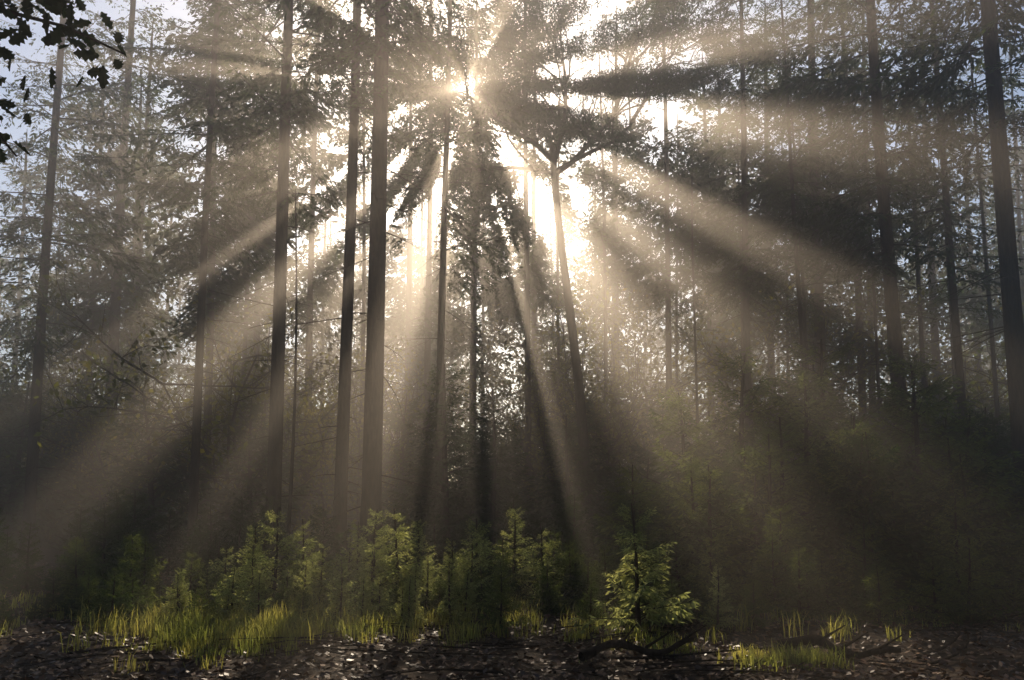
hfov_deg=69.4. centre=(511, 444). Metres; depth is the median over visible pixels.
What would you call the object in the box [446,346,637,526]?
beech shrub
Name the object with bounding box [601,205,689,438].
spruce tree
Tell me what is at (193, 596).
spruce seedling
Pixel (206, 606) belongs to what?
spruce seedling
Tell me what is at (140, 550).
spruce seedling
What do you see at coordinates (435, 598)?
spruce seedling
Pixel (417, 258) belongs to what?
spruce tree
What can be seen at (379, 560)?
young spruce
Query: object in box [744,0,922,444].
spruce tree
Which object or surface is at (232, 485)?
young spruce
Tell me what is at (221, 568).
young spruce
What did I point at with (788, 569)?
spruce seedling
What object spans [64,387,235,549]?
young spruce
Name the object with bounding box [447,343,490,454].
spruce tree
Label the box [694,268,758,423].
spruce tree
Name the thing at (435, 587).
spruce seedling
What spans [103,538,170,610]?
spruce seedling
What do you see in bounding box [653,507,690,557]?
young spruce
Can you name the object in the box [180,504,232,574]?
young spruce
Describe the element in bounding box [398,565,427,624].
spruce seedling
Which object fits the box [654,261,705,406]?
spruce tree
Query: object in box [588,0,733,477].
spruce tree
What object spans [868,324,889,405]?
spruce tree
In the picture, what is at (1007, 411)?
young spruce
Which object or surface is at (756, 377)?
spruce tree
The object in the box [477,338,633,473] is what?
beech shrub
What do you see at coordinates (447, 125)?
spruce tree
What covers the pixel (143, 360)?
beech shrub
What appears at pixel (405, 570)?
young spruce
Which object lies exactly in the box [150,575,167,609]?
spruce seedling
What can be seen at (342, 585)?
spruce seedling
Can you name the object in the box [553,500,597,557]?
young spruce
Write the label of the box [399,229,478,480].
spruce tree
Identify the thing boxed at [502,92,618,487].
spruce tree
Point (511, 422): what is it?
young spruce
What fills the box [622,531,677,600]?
spruce seedling
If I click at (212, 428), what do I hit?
beech shrub
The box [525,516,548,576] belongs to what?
young spruce
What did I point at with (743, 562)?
young spruce
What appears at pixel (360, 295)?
spruce tree
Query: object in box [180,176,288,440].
spruce tree
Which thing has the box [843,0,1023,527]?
spruce tree
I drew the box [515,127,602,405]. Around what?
spruce tree
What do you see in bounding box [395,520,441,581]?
young spruce
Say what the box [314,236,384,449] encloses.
spruce tree
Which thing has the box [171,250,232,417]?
spruce tree
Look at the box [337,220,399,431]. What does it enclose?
spruce tree
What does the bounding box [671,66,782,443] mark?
spruce tree
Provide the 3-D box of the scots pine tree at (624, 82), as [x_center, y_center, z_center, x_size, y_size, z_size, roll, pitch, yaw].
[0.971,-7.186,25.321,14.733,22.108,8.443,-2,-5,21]
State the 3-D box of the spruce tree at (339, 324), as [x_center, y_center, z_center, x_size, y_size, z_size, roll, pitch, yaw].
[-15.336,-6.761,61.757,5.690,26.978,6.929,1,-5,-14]
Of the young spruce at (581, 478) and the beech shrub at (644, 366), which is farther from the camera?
the beech shrub at (644, 366)
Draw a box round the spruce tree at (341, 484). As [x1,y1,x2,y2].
[257,0,478,566]
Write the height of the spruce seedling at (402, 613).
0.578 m
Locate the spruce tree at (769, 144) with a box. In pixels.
[750,34,850,380]
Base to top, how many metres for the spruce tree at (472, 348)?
26.302 m
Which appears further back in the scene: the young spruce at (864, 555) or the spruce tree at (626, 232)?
the spruce tree at (626, 232)
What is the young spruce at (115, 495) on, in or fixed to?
on the ground at (49, 557)
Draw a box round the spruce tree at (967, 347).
[939,264,1001,400]
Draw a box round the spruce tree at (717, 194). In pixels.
[698,99,784,412]
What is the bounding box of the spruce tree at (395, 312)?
[386,234,455,404]
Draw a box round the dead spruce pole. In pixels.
[282,189,314,572]
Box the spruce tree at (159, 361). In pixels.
[142,288,175,468]
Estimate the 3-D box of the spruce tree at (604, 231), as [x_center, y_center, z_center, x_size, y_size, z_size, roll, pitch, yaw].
[3.887,-6.392,30.305,4.834,21.301,4.728,-4,-6,42]
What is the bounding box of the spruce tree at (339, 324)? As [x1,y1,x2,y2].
[297,212,358,436]
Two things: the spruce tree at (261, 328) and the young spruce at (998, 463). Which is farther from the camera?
the spruce tree at (261, 328)
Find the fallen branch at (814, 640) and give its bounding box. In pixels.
[777,625,901,659]
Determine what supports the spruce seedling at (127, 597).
on the ground at (49, 557)
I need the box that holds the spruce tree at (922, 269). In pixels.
[880,107,969,380]
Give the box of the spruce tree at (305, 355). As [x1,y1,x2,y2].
[286,282,333,423]
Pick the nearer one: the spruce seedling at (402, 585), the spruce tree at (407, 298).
the spruce seedling at (402, 585)
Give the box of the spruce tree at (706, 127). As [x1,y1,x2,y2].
[649,47,774,461]
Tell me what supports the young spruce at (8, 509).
on the ground at (49, 557)
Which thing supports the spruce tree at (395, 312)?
on the ground at (49, 557)
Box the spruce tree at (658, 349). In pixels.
[640,307,680,397]
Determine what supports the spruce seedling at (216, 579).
on the ground at (49, 557)
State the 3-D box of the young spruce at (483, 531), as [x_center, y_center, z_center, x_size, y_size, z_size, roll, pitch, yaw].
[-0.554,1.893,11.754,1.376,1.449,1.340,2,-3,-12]
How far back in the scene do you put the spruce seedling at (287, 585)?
10.28 m
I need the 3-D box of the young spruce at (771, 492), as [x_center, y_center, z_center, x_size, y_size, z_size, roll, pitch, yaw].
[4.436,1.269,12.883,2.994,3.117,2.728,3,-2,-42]
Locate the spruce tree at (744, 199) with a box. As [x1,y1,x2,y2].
[657,0,839,447]
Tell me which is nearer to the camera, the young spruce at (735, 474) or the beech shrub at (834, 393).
the young spruce at (735, 474)
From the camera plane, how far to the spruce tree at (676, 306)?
32.55 m
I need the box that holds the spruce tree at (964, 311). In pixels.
[906,84,1023,410]
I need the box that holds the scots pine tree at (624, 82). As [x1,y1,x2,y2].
[360,0,756,535]
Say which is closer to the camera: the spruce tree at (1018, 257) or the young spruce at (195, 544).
the young spruce at (195, 544)
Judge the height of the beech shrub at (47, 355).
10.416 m
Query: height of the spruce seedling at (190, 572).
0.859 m
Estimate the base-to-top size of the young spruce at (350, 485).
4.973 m
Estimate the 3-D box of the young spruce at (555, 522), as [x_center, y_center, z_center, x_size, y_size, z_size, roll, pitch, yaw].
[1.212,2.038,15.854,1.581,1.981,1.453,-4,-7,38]
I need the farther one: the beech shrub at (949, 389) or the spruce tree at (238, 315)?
the spruce tree at (238, 315)
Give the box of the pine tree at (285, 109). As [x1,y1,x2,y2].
[191,0,399,557]
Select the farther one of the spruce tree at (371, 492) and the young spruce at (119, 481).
the young spruce at (119, 481)
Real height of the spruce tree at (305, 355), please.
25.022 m
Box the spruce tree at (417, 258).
[384,200,461,424]
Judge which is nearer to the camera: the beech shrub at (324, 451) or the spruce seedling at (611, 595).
the spruce seedling at (611, 595)
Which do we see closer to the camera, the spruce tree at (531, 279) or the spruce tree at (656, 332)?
the spruce tree at (531, 279)
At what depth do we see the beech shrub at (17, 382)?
33.03 m
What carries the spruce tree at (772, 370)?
on the ground at (49, 557)
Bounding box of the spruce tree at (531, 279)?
[452,0,598,545]
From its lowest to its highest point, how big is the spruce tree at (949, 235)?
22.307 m
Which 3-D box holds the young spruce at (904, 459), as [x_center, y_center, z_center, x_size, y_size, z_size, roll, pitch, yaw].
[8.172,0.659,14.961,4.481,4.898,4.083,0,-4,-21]
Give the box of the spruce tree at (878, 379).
[818,92,942,433]
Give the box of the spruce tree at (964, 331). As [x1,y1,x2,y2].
[946,261,1003,391]
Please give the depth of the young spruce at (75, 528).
13.85 m
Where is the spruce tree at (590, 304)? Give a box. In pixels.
[564,175,624,464]
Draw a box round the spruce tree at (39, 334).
[0,0,157,555]
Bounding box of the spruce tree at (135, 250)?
[73,87,178,403]
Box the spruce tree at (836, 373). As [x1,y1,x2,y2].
[808,290,853,400]
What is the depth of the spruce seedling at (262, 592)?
10.43 m
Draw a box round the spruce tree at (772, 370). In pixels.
[698,1,850,426]
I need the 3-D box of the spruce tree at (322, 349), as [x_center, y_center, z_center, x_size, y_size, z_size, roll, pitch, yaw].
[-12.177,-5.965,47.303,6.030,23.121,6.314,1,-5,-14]
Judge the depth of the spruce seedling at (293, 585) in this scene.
10.24 m
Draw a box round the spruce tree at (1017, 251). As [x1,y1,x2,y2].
[972,132,1023,408]
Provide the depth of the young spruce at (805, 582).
9.99 m
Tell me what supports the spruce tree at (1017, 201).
on the ground at (49, 557)
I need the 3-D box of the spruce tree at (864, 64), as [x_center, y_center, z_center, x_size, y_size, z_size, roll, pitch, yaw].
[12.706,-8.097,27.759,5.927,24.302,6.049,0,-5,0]
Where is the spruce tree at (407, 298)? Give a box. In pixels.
[340,28,470,445]
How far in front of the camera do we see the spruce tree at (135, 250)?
38.56 m
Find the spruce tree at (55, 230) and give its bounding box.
[22,175,102,420]
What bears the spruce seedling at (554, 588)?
on the ground at (49, 557)
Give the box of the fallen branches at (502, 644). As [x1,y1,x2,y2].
[0,590,1023,679]
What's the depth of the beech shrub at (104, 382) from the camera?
27.66 m
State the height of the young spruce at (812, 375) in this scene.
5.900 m
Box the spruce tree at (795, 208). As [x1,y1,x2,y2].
[727,0,872,462]
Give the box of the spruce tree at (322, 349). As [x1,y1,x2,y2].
[285,182,366,402]
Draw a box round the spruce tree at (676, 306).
[636,113,716,472]
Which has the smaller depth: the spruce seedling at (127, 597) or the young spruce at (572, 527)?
the spruce seedling at (127, 597)
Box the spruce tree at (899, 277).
[803,0,943,422]
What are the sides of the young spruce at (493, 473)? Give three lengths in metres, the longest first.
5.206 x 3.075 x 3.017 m
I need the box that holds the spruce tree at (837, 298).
[753,115,878,404]
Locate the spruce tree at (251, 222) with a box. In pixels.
[173,0,319,512]
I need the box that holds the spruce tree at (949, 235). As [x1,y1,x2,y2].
[818,0,1023,439]
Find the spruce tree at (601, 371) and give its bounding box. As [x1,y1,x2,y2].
[564,97,655,444]
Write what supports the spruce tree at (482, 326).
on the ground at (49, 557)
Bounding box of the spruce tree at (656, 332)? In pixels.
[609,163,692,451]
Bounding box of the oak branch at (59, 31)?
[0,0,126,101]
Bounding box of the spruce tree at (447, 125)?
[367,0,543,560]
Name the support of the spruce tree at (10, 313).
on the ground at (49, 557)
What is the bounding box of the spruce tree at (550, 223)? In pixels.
[517,205,587,401]
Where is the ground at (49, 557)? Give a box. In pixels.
[0,509,1023,679]
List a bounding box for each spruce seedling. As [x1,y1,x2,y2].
[0,598,17,627]
[42,539,114,610]
[45,536,111,602]
[63,568,109,615]
[82,569,138,628]
[94,560,117,593]
[101,534,160,611]
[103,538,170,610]
[113,528,165,591]
[113,576,153,620]
[119,586,136,616]
[129,585,159,614]
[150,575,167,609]
[161,568,193,619]
[161,570,190,621]
[169,552,208,604]
[187,589,206,610]
[188,588,216,621]
[197,566,214,604]
[201,573,226,603]
[204,578,234,611]
[205,573,223,596]
[208,565,254,618]
[214,581,234,617]
[224,571,238,594]
[242,572,271,621]
[253,582,270,603]
[268,583,290,615]
[276,569,293,608]
[285,582,301,605]
[288,560,321,609]
[291,588,316,620]
[296,543,348,605]
[305,552,323,591]
[314,584,348,613]
[321,559,360,624]
[324,588,350,622]
[330,534,364,597]
[334,578,351,606]
[352,575,372,621]
[364,576,396,621]
[389,580,406,615]
[391,586,413,628]
[392,576,410,602]
[396,577,424,628]
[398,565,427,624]
[416,554,439,609]
[416,562,433,607]
[416,580,432,610]
[425,580,451,617]
[425,581,453,613]
[427,576,446,606]
[435,558,463,622]
[438,538,465,593]
[444,529,500,610]
[452,570,479,621]
[454,567,482,609]
[477,567,527,634]
[483,538,528,603]
[507,561,532,594]
[524,531,578,609]
[527,564,570,616]
[527,577,558,616]
[536,585,561,616]
[545,540,592,607]
[558,552,594,608]
[559,569,586,608]
[566,557,608,609]
[575,582,605,623]
[584,546,626,608]
[597,533,656,601]
[600,573,623,608]
[609,566,652,626]
[612,574,641,616]
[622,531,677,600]
[634,596,658,625]
[648,573,680,627]
[654,572,678,602]
[656,533,704,600]
[662,576,693,626]
[679,532,750,612]
[680,581,695,601]
[681,582,708,623]
[686,591,711,619]
[688,578,713,614]
[709,563,742,601]
[709,591,735,626]
[731,578,776,630]
[746,534,801,614]
[767,549,806,612]
[784,566,833,619]
[838,561,892,616]
[845,568,883,619]
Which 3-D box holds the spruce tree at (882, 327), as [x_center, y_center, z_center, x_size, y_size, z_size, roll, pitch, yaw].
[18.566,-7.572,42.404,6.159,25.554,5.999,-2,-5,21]
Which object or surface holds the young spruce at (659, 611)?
on the ground at (49, 557)
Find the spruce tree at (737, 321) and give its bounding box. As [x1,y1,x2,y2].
[653,0,827,443]
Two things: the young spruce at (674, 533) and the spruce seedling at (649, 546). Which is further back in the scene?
the young spruce at (674, 533)
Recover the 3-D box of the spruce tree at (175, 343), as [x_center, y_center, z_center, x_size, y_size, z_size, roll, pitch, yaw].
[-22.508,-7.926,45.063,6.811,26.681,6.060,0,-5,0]
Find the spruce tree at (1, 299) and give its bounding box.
[0,262,22,380]
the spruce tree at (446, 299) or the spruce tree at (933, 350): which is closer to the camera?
the spruce tree at (933, 350)
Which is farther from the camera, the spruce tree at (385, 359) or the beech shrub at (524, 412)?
the spruce tree at (385, 359)
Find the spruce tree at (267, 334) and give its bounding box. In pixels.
[250,252,312,402]
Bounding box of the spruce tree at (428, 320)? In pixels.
[356,0,485,466]
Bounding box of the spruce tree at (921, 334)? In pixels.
[859,2,958,435]
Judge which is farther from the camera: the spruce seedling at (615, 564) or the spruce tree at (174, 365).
the spruce tree at (174, 365)
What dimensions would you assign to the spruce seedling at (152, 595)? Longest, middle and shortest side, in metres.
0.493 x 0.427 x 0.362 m
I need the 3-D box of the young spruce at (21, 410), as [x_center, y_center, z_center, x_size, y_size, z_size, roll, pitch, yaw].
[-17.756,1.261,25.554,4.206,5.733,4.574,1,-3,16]
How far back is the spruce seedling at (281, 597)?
9.93 m
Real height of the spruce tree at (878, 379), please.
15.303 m
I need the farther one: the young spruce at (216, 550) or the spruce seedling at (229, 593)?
the young spruce at (216, 550)
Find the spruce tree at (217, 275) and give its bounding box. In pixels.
[102,0,297,543]
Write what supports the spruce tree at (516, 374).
on the ground at (49, 557)
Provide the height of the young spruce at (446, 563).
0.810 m
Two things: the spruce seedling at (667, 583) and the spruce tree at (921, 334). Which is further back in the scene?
the spruce tree at (921, 334)
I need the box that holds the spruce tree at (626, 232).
[550,5,675,463]
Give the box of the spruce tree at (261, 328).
[214,5,328,516]
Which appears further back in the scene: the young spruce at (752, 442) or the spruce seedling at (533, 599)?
the young spruce at (752, 442)
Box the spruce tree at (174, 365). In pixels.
[121,127,204,418]
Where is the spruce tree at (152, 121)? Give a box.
[58,16,197,455]
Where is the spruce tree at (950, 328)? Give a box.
[890,2,992,419]
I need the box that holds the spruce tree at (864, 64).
[773,0,945,425]
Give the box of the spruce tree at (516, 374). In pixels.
[501,301,548,415]
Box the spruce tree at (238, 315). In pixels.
[204,212,272,406]
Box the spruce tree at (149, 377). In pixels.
[99,289,173,435]
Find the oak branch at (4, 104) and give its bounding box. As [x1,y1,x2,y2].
[0,58,31,162]
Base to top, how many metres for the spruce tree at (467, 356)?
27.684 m
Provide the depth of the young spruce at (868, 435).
14.26 m
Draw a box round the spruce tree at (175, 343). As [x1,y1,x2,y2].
[96,105,191,403]
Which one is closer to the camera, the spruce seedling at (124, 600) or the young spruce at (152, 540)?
the spruce seedling at (124, 600)
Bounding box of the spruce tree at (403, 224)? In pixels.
[384,143,459,432]
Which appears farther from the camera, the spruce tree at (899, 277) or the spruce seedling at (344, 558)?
the spruce tree at (899, 277)
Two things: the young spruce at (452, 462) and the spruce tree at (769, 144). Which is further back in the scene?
the spruce tree at (769, 144)
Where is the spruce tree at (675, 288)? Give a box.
[648,153,731,443]
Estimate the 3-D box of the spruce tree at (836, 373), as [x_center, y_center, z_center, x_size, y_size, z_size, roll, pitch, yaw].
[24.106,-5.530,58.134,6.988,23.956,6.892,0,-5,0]
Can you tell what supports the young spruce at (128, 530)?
on the ground at (49, 557)
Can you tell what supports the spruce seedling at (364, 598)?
on the ground at (49, 557)
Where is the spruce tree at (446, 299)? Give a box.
[388,181,486,430]
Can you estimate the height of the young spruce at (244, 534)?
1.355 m
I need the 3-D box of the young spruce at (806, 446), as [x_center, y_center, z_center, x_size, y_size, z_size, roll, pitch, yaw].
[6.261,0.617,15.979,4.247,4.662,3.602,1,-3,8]
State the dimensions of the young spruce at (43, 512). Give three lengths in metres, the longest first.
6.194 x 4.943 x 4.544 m
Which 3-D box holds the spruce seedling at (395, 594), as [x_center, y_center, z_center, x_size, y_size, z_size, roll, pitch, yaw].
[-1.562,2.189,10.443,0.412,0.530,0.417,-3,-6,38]
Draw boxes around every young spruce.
[0,382,93,551]
[0,390,67,550]
[0,403,60,532]
[0,521,49,593]
[2,420,98,545]
[23,396,156,547]
[38,402,147,546]
[51,508,107,581]
[54,514,88,571]
[59,426,167,541]
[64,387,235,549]
[64,504,132,590]
[75,456,144,527]
[94,489,140,581]
[100,504,136,573]
[106,491,167,574]
[121,515,135,549]
[141,526,163,574]
[166,524,221,587]
[180,398,315,546]
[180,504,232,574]
[188,533,236,584]
[197,547,239,595]
[210,440,265,539]
[217,545,280,609]
[219,515,257,577]
[221,494,260,569]
[224,509,325,608]
[224,520,277,575]
[233,526,271,599]
[242,492,286,578]
[250,534,274,585]
[255,497,294,575]
[280,519,329,604]
[281,415,355,536]
[281,451,356,540]
[283,503,349,579]
[295,413,397,535]
[304,532,339,582]
[314,544,332,585]
[328,457,392,535]
[331,394,450,542]
[341,521,369,598]
[343,508,399,602]
[346,541,398,613]
[361,515,406,579]
[362,509,436,609]
[383,446,466,562]
[386,363,499,559]
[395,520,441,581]
[404,521,442,576]
[408,520,428,562]
[417,432,510,539]
[424,511,451,579]
[441,551,456,578]
[449,385,541,555]
[449,423,534,549]
[450,419,538,526]
[450,461,501,552]
[453,514,484,576]
[455,518,520,591]
[487,492,531,570]
[489,416,548,512]
[493,507,537,596]
[501,523,543,583]
[503,397,629,545]
[509,529,571,605]
[516,415,619,554]
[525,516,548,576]
[528,542,562,594]
[538,494,618,582]
[542,493,598,563]
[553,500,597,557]
[555,536,567,565]
[559,530,587,593]
[567,502,704,637]
[584,466,633,548]
[586,463,683,581]
[586,490,639,568]
[595,404,691,537]
[605,457,667,514]
[610,493,664,563]
[641,495,687,553]
[644,456,753,588]
[648,532,683,589]
[651,469,778,610]
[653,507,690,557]
[655,345,811,538]
[656,411,735,507]
[660,471,697,525]
[660,521,683,568]
[670,465,763,594]
[689,430,796,554]
[698,564,738,629]
[706,427,826,603]
[706,443,784,535]
[707,515,758,586]
[720,422,788,507]
[721,474,794,585]
[722,368,865,516]
[731,417,848,592]
[737,503,837,610]
[753,339,914,506]
[766,547,837,621]
[769,362,878,461]
[790,416,935,600]
[802,432,945,605]
[806,414,927,532]
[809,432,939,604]
[828,523,918,615]
[838,408,886,443]
[842,564,911,627]
[855,388,931,458]
[859,346,1018,521]
[863,357,1008,531]
[890,433,1023,593]
[894,408,1023,578]
[925,539,1014,623]
[1000,402,1009,435]
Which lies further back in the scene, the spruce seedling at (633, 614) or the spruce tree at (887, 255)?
the spruce tree at (887, 255)
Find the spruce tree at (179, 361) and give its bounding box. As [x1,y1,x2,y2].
[138,262,217,509]
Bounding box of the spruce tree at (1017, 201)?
[943,38,1023,398]
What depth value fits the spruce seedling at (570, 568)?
11.24 m
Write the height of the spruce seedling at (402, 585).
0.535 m
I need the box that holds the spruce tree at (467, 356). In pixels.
[446,222,497,480]
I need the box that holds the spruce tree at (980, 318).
[961,236,1008,405]
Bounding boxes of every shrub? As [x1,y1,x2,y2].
[0,289,176,469]
[0,329,183,539]
[0,333,85,466]
[1,340,192,538]
[1,386,113,527]
[5,260,399,548]
[21,352,212,529]
[117,401,190,526]
[118,364,292,512]
[120,355,251,524]
[141,317,321,512]
[182,330,329,483]
[200,336,408,546]
[212,346,355,442]
[247,395,394,513]
[268,319,467,504]
[290,329,455,538]
[330,335,512,487]
[383,420,459,516]
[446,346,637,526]
[455,260,751,502]
[475,339,625,490]
[477,259,708,543]
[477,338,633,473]
[547,296,761,491]
[570,349,738,490]
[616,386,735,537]
[639,263,942,461]
[701,359,906,459]
[701,395,759,447]
[780,320,1011,473]
[830,261,1023,433]
[832,367,1008,446]
[858,310,1003,437]
[868,374,1007,431]
[915,343,1007,413]
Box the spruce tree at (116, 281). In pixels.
[27,0,195,433]
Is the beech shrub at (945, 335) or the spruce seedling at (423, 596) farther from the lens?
the beech shrub at (945, 335)
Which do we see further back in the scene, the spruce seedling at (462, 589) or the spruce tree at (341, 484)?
the spruce tree at (341, 484)
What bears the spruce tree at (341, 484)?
on the ground at (49, 557)
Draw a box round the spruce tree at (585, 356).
[579,317,609,399]
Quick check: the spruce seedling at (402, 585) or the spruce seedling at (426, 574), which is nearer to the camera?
the spruce seedling at (426, 574)
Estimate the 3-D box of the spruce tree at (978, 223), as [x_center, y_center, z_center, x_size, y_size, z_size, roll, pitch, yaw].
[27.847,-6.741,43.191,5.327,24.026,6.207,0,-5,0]
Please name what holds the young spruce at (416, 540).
on the ground at (49, 557)
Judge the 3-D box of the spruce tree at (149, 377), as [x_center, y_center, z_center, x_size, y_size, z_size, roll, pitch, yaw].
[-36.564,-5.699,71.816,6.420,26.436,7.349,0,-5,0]
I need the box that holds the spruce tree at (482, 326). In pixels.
[435,148,524,450]
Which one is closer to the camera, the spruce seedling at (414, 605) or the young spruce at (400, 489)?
the spruce seedling at (414, 605)
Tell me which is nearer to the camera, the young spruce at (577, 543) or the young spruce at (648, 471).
the young spruce at (577, 543)
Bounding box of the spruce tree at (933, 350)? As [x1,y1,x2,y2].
[878,2,1018,416]
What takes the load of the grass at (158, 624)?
on the ground at (49, 557)
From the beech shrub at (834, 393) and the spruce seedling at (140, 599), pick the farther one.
the beech shrub at (834, 393)
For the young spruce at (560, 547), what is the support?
on the ground at (49, 557)
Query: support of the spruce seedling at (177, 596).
on the ground at (49, 557)
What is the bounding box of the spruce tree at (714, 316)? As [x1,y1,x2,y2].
[674,125,763,456]
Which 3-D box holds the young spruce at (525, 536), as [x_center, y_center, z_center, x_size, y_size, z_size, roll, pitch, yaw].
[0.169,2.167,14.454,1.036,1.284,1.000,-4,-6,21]
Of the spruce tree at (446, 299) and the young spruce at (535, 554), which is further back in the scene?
the spruce tree at (446, 299)
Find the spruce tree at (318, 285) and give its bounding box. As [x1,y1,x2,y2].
[245,0,394,543]
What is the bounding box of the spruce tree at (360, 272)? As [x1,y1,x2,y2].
[304,170,402,427]
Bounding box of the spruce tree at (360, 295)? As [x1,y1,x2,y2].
[288,40,434,544]
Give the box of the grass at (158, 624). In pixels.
[0,590,1021,674]
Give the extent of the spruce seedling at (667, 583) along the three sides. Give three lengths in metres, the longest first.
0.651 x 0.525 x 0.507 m
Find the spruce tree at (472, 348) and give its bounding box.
[412,4,548,463]
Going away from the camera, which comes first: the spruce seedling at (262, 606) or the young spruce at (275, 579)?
the spruce seedling at (262, 606)
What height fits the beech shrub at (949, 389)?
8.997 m
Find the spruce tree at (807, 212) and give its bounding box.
[771,68,848,383]
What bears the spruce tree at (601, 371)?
on the ground at (49, 557)
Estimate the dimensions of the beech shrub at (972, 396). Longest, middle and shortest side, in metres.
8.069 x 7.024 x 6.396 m
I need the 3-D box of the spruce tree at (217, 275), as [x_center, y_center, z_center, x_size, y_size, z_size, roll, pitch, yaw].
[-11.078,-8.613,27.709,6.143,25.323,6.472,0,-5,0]
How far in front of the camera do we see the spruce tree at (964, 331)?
74.10 m
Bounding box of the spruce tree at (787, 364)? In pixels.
[748,105,824,454]
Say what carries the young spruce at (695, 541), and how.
on the ground at (49, 557)
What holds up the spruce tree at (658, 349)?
on the ground at (49, 557)
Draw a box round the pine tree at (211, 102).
[91,0,305,557]
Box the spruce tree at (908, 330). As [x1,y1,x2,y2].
[855,202,929,400]
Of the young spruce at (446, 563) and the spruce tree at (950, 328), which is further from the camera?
the spruce tree at (950, 328)
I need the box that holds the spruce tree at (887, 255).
[748,0,1023,474]
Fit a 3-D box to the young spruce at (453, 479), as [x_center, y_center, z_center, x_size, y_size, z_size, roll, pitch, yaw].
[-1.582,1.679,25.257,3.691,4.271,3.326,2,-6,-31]
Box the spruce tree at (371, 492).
[266,0,473,575]
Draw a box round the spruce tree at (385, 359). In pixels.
[352,300,402,432]
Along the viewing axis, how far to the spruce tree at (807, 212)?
31.17 m
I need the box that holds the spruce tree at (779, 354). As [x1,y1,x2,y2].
[737,157,796,409]
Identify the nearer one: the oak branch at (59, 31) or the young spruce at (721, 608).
the oak branch at (59, 31)
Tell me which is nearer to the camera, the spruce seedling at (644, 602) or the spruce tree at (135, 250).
the spruce seedling at (644, 602)
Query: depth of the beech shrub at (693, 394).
39.76 m
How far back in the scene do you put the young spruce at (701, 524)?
12.08 m
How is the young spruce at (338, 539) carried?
on the ground at (49, 557)
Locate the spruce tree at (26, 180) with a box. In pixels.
[0,43,103,381]
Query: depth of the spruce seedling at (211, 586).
11.48 m
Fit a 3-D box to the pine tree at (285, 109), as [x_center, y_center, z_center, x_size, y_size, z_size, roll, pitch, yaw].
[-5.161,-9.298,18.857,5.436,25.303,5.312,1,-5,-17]
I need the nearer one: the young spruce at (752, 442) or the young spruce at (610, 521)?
the young spruce at (610, 521)
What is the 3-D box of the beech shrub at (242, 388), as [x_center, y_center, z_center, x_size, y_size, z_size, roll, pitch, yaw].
[-10.388,-1.010,25.513,10.559,12.011,13.159,-4,-6,39]
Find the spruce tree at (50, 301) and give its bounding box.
[18,227,73,412]
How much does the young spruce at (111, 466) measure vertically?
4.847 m
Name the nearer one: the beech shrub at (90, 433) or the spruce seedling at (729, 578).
the spruce seedling at (729, 578)
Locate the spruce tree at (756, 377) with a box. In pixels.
[715,243,777,421]
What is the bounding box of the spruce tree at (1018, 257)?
[968,137,1023,390]
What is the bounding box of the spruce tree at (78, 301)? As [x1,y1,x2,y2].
[45,186,126,420]
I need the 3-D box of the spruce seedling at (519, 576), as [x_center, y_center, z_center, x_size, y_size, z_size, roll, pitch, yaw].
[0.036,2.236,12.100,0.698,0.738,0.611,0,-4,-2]
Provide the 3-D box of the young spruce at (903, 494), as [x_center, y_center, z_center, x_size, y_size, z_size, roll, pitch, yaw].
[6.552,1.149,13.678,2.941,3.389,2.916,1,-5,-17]
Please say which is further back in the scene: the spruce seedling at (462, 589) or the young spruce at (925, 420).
the young spruce at (925, 420)
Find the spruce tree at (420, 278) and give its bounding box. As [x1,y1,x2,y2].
[384,128,463,433]
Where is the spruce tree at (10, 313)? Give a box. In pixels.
[0,138,69,390]
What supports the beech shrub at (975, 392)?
on the ground at (49, 557)
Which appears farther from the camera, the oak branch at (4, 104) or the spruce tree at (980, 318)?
the spruce tree at (980, 318)
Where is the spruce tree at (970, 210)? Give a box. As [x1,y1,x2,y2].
[925,18,1023,448]
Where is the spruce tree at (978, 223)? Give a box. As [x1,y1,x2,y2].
[940,144,1023,407]
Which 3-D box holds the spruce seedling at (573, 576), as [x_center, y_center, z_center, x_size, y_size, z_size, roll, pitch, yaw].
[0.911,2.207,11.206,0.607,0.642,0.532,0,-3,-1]
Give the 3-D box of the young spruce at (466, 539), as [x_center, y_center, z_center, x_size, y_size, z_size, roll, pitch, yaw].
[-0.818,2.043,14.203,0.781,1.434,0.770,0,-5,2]
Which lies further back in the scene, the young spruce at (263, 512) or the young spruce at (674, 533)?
the young spruce at (263, 512)
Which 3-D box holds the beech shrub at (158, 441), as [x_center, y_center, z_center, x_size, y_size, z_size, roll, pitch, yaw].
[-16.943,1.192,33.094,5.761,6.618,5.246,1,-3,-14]
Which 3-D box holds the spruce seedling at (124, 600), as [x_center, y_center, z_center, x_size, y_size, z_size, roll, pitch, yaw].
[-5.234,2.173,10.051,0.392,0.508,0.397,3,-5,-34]
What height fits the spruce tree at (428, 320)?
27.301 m
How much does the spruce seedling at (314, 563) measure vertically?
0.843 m
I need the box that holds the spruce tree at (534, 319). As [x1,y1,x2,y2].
[465,14,588,404]
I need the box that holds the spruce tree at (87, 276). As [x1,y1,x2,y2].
[31,50,160,419]
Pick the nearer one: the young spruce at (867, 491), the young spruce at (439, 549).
the young spruce at (867, 491)
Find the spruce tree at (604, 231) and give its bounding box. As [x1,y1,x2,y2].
[545,42,666,515]
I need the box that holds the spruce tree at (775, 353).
[736,261,797,410]
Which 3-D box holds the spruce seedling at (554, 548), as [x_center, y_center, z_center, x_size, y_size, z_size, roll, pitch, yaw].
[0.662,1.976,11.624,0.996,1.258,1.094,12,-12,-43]
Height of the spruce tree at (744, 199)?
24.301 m
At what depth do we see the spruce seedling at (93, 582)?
10.08 m
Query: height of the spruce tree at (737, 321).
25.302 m

